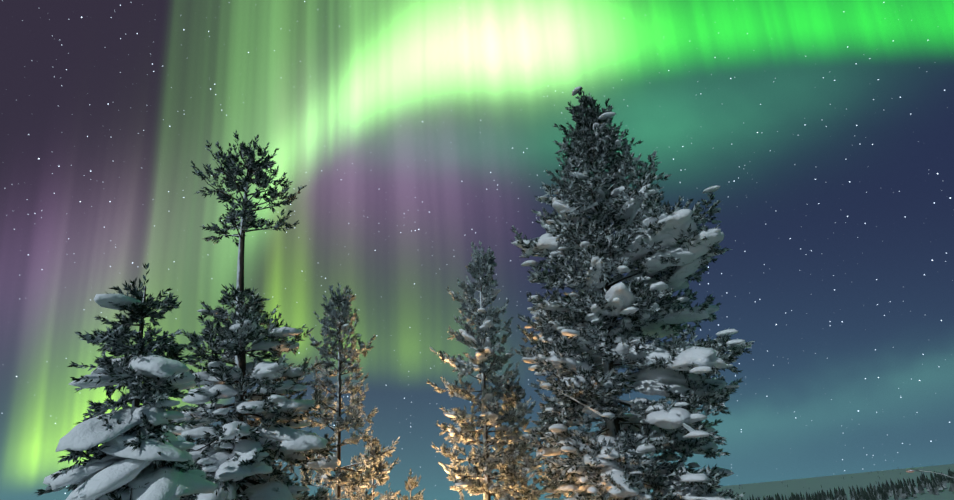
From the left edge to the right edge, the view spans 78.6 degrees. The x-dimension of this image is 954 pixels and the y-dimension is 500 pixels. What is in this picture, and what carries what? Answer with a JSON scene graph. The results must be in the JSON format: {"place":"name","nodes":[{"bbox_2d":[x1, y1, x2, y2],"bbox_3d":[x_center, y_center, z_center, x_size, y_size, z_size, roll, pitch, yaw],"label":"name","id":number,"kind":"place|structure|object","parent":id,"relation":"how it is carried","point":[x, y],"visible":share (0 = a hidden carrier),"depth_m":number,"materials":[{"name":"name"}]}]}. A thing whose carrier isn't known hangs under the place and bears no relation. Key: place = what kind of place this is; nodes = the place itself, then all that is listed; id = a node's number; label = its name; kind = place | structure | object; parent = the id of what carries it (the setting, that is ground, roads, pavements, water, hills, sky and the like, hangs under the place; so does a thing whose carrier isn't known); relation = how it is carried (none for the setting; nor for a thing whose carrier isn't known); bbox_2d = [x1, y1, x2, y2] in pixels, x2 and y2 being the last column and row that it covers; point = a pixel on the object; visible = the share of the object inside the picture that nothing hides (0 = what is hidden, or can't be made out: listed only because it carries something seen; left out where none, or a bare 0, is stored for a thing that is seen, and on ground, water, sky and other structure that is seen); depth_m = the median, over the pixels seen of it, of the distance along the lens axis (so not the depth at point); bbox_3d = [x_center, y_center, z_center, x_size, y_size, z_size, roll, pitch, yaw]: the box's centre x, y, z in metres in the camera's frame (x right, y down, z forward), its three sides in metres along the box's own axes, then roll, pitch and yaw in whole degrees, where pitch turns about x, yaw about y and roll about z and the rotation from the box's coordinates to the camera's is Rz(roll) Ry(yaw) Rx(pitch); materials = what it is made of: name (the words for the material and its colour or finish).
{"place":"outdoors","nodes":[
{"label":"outdoors","id":0,"kind":"place"},
{"bbox_2d":[0,0,953,499],"label":"sky","id":1,"kind":"structure","parent":0,"point":[416,132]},
{"bbox_2d":[547,464,953,499],"bbox_3d":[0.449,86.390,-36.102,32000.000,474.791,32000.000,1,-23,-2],"label":"ground","id":2,"kind":"structure","parent":0,"point":[813,485],"depth_m":1897.72,"materials":[{"name":"white snow"}]},
{"bbox_2d":[32,263,217,499],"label":"conifer tree","id":3,"kind":"object","parent":2,"relation":"on","point":[140,453],"visible":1,"depth_m":7.82,"materials":[{"name":"green plant"}]},
{"bbox_2d":[169,130,347,499],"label":"pine","id":4,"kind":"object","parent":2,"relation":"on","point":[234,455],"visible":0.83,"depth_m":11.24,"materials":[{"name":"green plant"}]},
{"bbox_2d":[289,283,399,499],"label":"pine","id":5,"kind":"object","parent":2,"relation":"on","point":[365,474],"visible":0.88,"depth_m":15.80,"materials":[{"name":"green plant"}]},
{"bbox_2d":[341,456,365,499],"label":"pine","id":6,"kind":"object","parent":2,"relation":"on","point":[349,490],"visible":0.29,"depth_m":24.96,"materials":[{"name":"green plant"}]},
{"bbox_2d":[348,430,400,499],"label":"pine","id":7,"kind":"object","parent":2,"relation":"on","point":[372,443],"visible":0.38,"depth_m":25.16,"materials":[{"name":"green plant"}]},
{"bbox_2d":[379,482,399,499],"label":"pine","id":8,"kind":"object","parent":2,"relation":"on","point":[391,492],"visible":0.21,"depth_m":29.08,"materials":[{"name":"green plant"}]},
{"bbox_2d":[394,469,424,499],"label":"pine","id":9,"kind":"object","parent":2,"relation":"on","point":[412,483],"visible":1,"depth_m":26.39,"materials":[{"name":"green plant"}]},
{"bbox_2d":[426,241,545,499],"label":"pine","id":10,"kind":"object","parent":2,"relation":"on","point":[484,344],"visible":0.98,"depth_m":18.08,"materials":[{"name":"green plant"}]},
{"bbox_2d":[491,378,546,499],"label":"pine","id":11,"kind":"object","parent":2,"relation":"on","point":[519,393],"visible":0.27,"depth_m":19.20,"materials":[{"name":"green plant"}]},
{"bbox_2d":[510,86,754,499],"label":"spruce","id":12,"kind":"object","parent":2,"relation":"on","point":[609,460],"visible":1,"depth_m":17.48,"materials":[{"name":"green plant"}]},
{"bbox_2d":[722,465,953,499],"bbox_3d":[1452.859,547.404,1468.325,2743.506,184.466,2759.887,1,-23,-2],"label":"forest","id":13,"kind":"object","parent":2,"relation":"on","point":[902,491],"visible":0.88,"depth_m":496.18,"materials":[{"name":"green plant"}]},
{"bbox_2d":[905,468,953,478],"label":"street lamp","id":14,"kind":"object","parent":2,"relation":"on","point":[910,470],"visible":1,"depth_m":42.03,"materials":[{"name":"silver metal"}]}
]}

